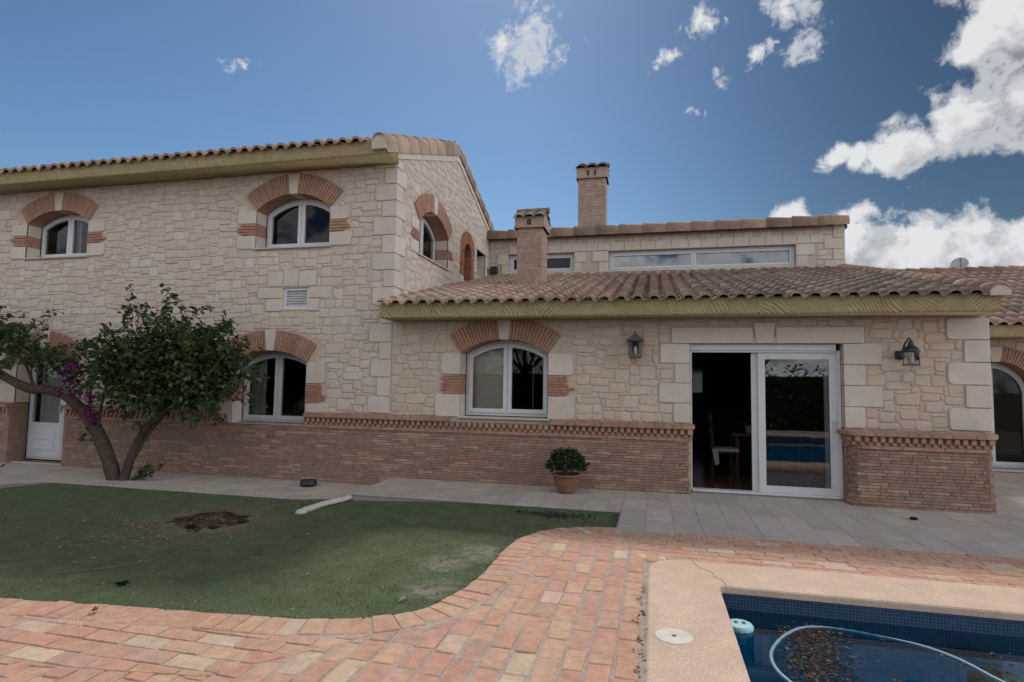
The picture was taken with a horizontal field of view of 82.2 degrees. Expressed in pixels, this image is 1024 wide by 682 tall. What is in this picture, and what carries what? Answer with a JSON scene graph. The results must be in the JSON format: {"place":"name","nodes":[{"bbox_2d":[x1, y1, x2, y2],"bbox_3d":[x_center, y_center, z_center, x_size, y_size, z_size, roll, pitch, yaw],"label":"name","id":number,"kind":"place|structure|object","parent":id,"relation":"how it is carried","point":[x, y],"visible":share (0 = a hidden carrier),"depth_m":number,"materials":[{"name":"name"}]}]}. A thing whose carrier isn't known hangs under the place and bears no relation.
{"place":"outdoors","nodes":[
{"label":"outdoors","id":0,"kind":"place"},
{"bbox_2d":[0,462,369,499],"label":"path","id":1,"kind":"structure","parent":0,"point":[13,474],"depth_m":10.02,"materials":[{"name":"grey concrete"}]},
{"bbox_2d":[0,283,269,480],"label":"bougainvillea tree","id":2,"kind":"object","parent":1,"relation":"on","point":[196,371],"visible":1,"depth_m":10.06,"materials":[{"name":"green plant"}]},
{"bbox_2d":[131,461,165,480],"bbox_3d":[-6.324,2.270,10.150,0.592,0.398,0.300,0,-4,13],"label":"shrub","id":3,"kind":"object","parent":1,"relation":"on","point":[142,472],"visible":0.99,"depth_m":10.17,"materials":[{"name":"green plant"}]},
{"bbox_2d":[300,479,316,486],"bbox_3d":[-3.442,2.402,9.924,0.280,0.103,0.280,0,-4,13],"label":"pet bowl","id":4,"kind":"object","parent":1,"relation":"on","point":[308,482],"visible":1,"depth_m":9.83,"materials":[{"name":"paint"}]},
{"bbox_2d":[0,483,619,618],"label":"lawn","id":5,"kind":"structure","parent":0,"point":[277,592],"depth_m":5.86,"materials":[{"name":"green plant"}]},
{"bbox_2d":[114,580,129,584],"bbox_3d":[-3.187,1.983,4.810,0.084,0.058,0.115,1,-4,2],"label":"dead leaf","id":6,"kind":"object","parent":5,"relation":"on","point":[122,582],"visible":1,"depth_m":4.78,"materials":[{"name":"black plant"}]},
{"bbox_2d":[58,545,188,572],"bbox_3d":[-3.532,2.054,5.503,0.240,0.035,1.157,-1,-5,31],"label":"dry twig","id":7,"kind":"object","parent":5,"relation":"on","point":[122,565],"visible":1,"depth_m":5.32,"materials":[{"name":"brown wood"}]},
{"bbox_2d":[166,512,249,532],"bbox_3d":[-3.728,2.323,7.247,1.033,0.223,1.147,0,-4,13],"label":"planting hole","id":8,"kind":"object","parent":5,"relation":"in","point":[209,515],"visible":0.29,"depth_m":7.60,"materials":[{"name":"brown soil"}]},
{"bbox_2d":[175,515,250,531],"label":"mulch","id":9,"kind":"object","parent":8,"relation":"in","point":[197,522],"visible":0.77,"depth_m":7.21,"materials":[{"name":"brown soil"}]},
{"bbox_2d":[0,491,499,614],"bbox_3d":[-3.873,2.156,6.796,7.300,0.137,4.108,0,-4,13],"label":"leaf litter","id":10,"kind":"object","parent":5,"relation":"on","point":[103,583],"visible":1,"depth_m":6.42,"materials":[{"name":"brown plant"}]},
{"bbox_2d":[295,494,352,513],"bbox_3d":[-2.608,2.286,8.223,0.162,0.129,1.025,-1,-5,29],"label":"cement edging","id":11,"kind":"object","parent":5,"relation":"on","point":[312,507],"visible":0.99,"depth_m":8.17,"materials":[{"name":"paint"}]},
{"bbox_2d":[502,507,613,521],"bbox_3d":[0.519,2.217,7.434,1.504,0.078,0.635,0,-4,13],"label":"weed tuft","id":12,"kind":"object","parent":5,"relation":"on","point":[553,514],"visible":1,"depth_m":7.50,"materials":[{"name":"green plant"}]},
{"bbox_2d":[0,131,1023,513],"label":"house","id":13,"kind":"structure","parent":0,"point":[392,305],"depth_m":10.64,"materials":[{"name":"beige stone"}]},
{"bbox_2d":[0,331,85,465],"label":"arched door","id":14,"kind":"structure","parent":13,"relation":"in","point":[46,438],"depth_m":12.24,"materials":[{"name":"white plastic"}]},
{"bbox_2d":[10,192,105,259],"bbox_3d":[-9.410,-2.395,12.430,2.492,1.396,0.492,0,-4,13],"label":"window","id":15,"kind":"structure","parent":13,"relation":"in","point":[39,213],"depth_m":12.40,"materials":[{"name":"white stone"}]},
{"bbox_2d":[211,330,326,425],"bbox_3d":[-4.427,0.682,11.006,2.426,1.757,0.492,0,-4,13],"label":"window","id":16,"kind":"structure","parent":13,"relation":"in","point":[288,345],"depth_m":10.95,"materials":[{"name":"white plastic"}]},
{"bbox_2d":[236,173,350,249],"bbox_3d":[-4.032,-2.413,11.096,2.397,1.415,0.400,0,-4,13],"label":"window","id":17,"kind":"structure","parent":13,"relation":"in","point":[276,192],"depth_m":11.09,"materials":[{"name":"white plastic"}]},
{"bbox_2d":[410,193,452,271],"bbox_3d":[-1.826,-2.325,12.335,0.492,1.406,2.410,0,-4,13],"label":"window","id":18,"kind":"structure","parent":13,"relation":"in","point":[438,227],"depth_m":12.64,"materials":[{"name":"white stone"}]},
{"bbox_2d":[435,320,573,420],"bbox_3d":[-0.100,0.462,9.964,2.381,1.706,0.450,0,-4,13],"label":"window","id":19,"kind":"structure","parent":13,"relation":"in","point":[489,376],"depth_m":9.96,"materials":[{"name":"white plastic"}]},
{"bbox_2d":[510,254,574,272],"bbox_3d":[0.829,-2.122,16.181,1.820,0.510,0.095,0,-4,13],"label":"window","id":20,"kind":"structure","parent":13,"relation":"in","point":[549,256],"depth_m":16.04,"materials":[{"name":"white plastic"}]},
{"bbox_2d":[626,331,643,357],"bbox_3d":[1.926,0.057,9.161,0.270,0.425,0.285,0,-4,13],"label":"wall lantern","id":21,"kind":"object","parent":13,"relation":"attached to","point":[635,338],"depth_m":9.11,"materials":[{"name":"paint"}]},
{"bbox_2d":[692,368,703,392],"bbox_3d":[6.359,1.412,20.860,0.850,0.880,0.095,0,-4,13],"label":"window","id":22,"kind":"structure","parent":13,"relation":"in","point":[697,373],"depth_m":20.76,"materials":[{"name":"grey glass"}]},
{"bbox_2d":[609,246,794,270],"bbox_3d":[4.847,-2.112,15.269,4.580,0.530,0.195,0,-4,13],"label":"window","id":23,"kind":"structure","parent":13,"relation":"in","point":[773,255],"depth_m":15.22,"materials":[{"name":"white glass"}]},
{"bbox_2d":[707,412,738,476],"bbox_3d":[3.879,1.889,10.791,0.505,1.118,0.450,0,-4,13],"label":"dining chair","id":24,"kind":"object","parent":13,"relation":"on","point":[716,450],"visible":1,"depth_m":10.64,"materials":[{"name":"brown wood"}]},
{"bbox_2d":[690,344,842,498],"bbox_3d":[3.828,1.184,8.939,2.140,2.267,0.150,0,-4,13],"label":"sliding door","id":25,"kind":"structure","parent":13,"relation":"in","point":[833,489],"depth_m":8.84,"materials":[{"name":"white plastic"}]},
{"bbox_2d":[725,429,819,477],"bbox_3d":[4.886,2.109,11.121,1.480,0.756,1.050,0,-4,13],"label":"dining table","id":26,"kind":"object","parent":13,"relation":"on","point":[799,435],"visible":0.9,"depth_m":10.83,"materials":[{"name":"brown wood"}]},
{"bbox_2d":[895,337,920,365],"bbox_3d":[5.574,0.152,8.255,0.227,0.394,0.405,0,-4,13],"label":"wall lantern","id":27,"kind":"object","parent":13,"relation":"attached to","point":[909,347],"depth_m":8.15,"materials":[{"name":"paint"}]},
{"bbox_2d":[951,257,968,268],"bbox_3d":[12.550,-2.125,16.444,0.291,0.459,0.350,2,-4,-11],"label":"satellite dish","id":28,"kind":"object","parent":13,"relation":"attached to","point":[960,263],"visible":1,"depth_m":16.45,"materials":[{"name":"paint"}]},
{"bbox_2d":[988,346,1023,472],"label":"arched patio door","id":29,"kind":"structure","parent":13,"relation":"in","point":[1012,358],"depth_m":12.06,"materials":[{"name":"white plastic"}]},
{"bbox_2d":[0,527,1023,681],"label":"brick paving","id":30,"kind":"structure","parent":0,"point":[559,605],"depth_m":3.91,"materials":[{"name":"brick"}]},
{"bbox_2d":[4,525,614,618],"bbox_3d":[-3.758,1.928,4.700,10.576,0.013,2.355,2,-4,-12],"label":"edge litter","id":31,"kind":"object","parent":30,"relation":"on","point":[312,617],"visible":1,"depth_m":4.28,"materials":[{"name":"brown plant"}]},
{"bbox_2d":[631,582,647,677],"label":"coping litter","id":32,"kind":"object","parent":30,"relation":"on","point":[643,613],"visible":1,"depth_m":4.10,"materials":[{"name":"brown plant"}]},
{"bbox_2d":[646,560,1023,681],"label":"swimming pool","id":33,"kind":"structure","parent":30,"relation":"in","point":[702,603],"depth_m":4.53,"materials":[{"name":"blue tile"}]},
{"bbox_2d":[655,628,693,644],"bbox_3d":[1.055,1.922,3.820,0.244,0.012,0.244,0,-4,13],"label":"skimmer lid","id":34,"kind":"object","parent":33,"relation":"on","point":[674,636],"visible":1,"depth_m":3.81,"materials":[{"name":"paint"}]},
{"label":"pool water","id":35,"kind":"structure","parent":33,"relation":"in","visible":0},
{"bbox_2d":[730,619,753,644],"bbox_3d":[1.708,2.181,4.397,0.196,0.146,0.196,0,-4,13],"label":"pool float","id":36,"kind":"object","parent":35,"relation":"on","point":[741,627],"visible":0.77,"depth_m":4.34,"materials":[{"name":"paint"}]},
{"bbox_2d":[745,621,1020,681],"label":"floating leaves","id":37,"kind":"object","parent":35,"relation":"on","point":[810,640],"visible":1,"depth_m":3.97,"materials":[{"name":"brown plant"}]},
{"bbox_2d":[769,626,1005,681],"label":"pool hose","id":38,"kind":"object","parent":35,"relation":"on","point":[782,675],"visible":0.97,"depth_m":4.12,"materials":[{"name":"paint"}]},
{"bbox_2d":[967,666,1023,681],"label":"pool cleaner","id":39,"kind":"object","parent":35,"relation":"in","point":[1002,674],"visible":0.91,"depth_m":4.12,"materials":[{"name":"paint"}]},
{"bbox_2d":[0,0,1023,268],"label":"sky","id":40,"kind":"structure","parent":0,"point":[904,119],"materials":[{"name":"blue"}]},
{"bbox_2d":[25,458,1006,619],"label":"ground","id":41,"kind":"structure","parent":0,"point":[60,461],"depth_m":14.28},
{"bbox_2d":[350,472,1023,558],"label":"terrace","id":42,"kind":"structure","parent":0,"point":[818,520],"depth_m":7.66,"materials":[{"name":"grey stone"}]},
{"bbox_2d":[544,447,589,493],"bbox_3d":[0.837,1.948,8.899,0.680,0.701,0.624,0,-4,13],"label":"potted plant","id":43,"kind":"object","parent":42,"relation":"on","point":[565,481],"visible":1,"depth_m":8.77,"materials":[{"name":"green plant"}]},
{"bbox_2d":[744,425,750,432],"bbox_3d":[4.506,1.651,11.040,0.240,0.135,0.170,0,-4,13],"label":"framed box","id":44,"kind":"object","parent":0,"point":[748,428],"visible":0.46,"depth_m":10.98,"materials":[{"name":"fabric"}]}
]}

